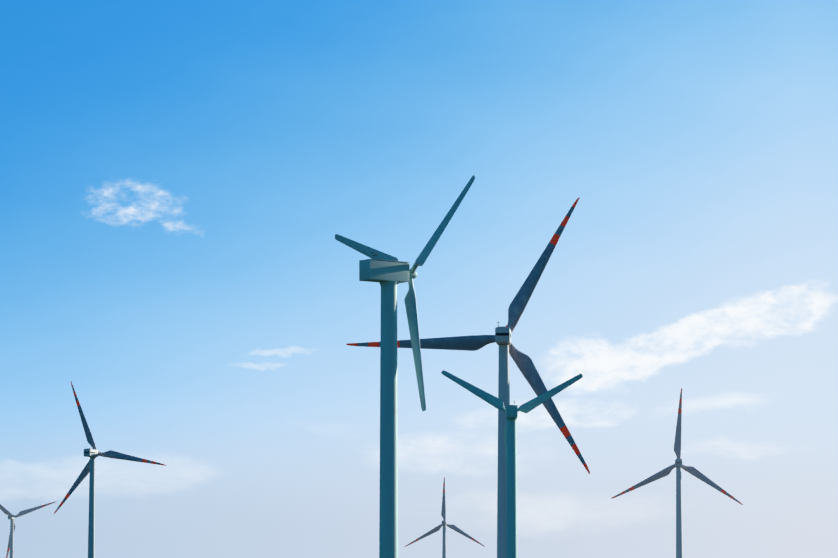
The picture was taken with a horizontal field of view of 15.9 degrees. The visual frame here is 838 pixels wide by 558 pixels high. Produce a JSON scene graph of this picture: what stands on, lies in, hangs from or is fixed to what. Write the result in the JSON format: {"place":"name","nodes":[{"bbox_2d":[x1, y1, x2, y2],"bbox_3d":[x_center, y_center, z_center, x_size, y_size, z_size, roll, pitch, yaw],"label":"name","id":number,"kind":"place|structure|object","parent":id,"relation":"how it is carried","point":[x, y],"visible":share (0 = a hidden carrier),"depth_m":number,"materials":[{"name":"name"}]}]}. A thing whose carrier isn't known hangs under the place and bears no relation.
{"place":"outdoors","nodes":[
{"label":"outdoors","id":0,"kind":"place"},
{"bbox_2d":[0,0,837,557],"label":"sky","id":1,"kind":"structure","parent":0,"point":[179,179],"materials":[{"name":"blue"}]},
{"label":"ground","id":2,"kind":"structure","parent":0,"visible":0},
{"bbox_2d":[0,502,54,557],"bbox_3d":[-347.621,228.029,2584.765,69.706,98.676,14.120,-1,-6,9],"label":"wind turbine","id":3,"kind":"object","parent":2,"relation":"on","point":[11,517],"visible":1,"depth_m":2587.97,"materials":[{"name":"painted metal"},{"name":"fiberglass"}]},
{"bbox_2d":[54,382,165,557],"bbox_3d":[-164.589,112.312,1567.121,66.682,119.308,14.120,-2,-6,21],"label":"wind turbine","id":4,"kind":"object","parent":2,"relation":"on","point":[93,453],"visible":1,"depth_m":1569.48,"materials":[{"name":"painted metal"},{"name":"fiberglass"}]},
{"bbox_2d":[335,175,474,557],"bbox_3d":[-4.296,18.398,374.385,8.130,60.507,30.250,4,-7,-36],"label":"wind turbine","id":5,"kind":"object","parent":2,"relation":"on","point":[388,273],"visible":1,"depth_m":373.05,"materials":[{"name":"painted metal"},{"name":"fiberglass"}]},
{"bbox_2d":[404,477,484,557],"bbox_3d":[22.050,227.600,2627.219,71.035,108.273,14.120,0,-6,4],"label":"wind turbine","id":6,"kind":"object","parent":2,"relation":"on","point":[444,524],"visible":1,"depth_m":2631.95,"materials":[{"name":"painted metal"},{"name":"fiberglass"}]},
{"bbox_2d":[347,197,589,557],"bbox_3d":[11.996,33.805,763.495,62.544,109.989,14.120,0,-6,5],"label":"wind turbine","id":7,"kind":"object","parent":2,"relation":"on","point":[501,337],"visible":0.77,"depth_m":767.56,"materials":[{"name":"painted metal"},{"name":"fiberglass"}]},
{"bbox_2d":[441,370,582,557],"bbox_3d":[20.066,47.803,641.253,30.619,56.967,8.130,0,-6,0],"label":"wind turbine","id":8,"kind":"object","parent":2,"relation":"on","point":[511,411],"visible":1,"depth_m":641.55,"materials":[{"name":"painted metal"},{"name":"fiberglass"}]},
{"bbox_2d":[611,388,742,557],"bbox_3d":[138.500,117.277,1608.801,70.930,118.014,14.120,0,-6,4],"label":"wind turbine","id":9,"kind":"object","parent":2,"relation":"on","point":[679,465],"visible":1,"depth_m":1613.31,"materials":[{"name":"painted metal"},{"name":"fiberglass"}]}
]}

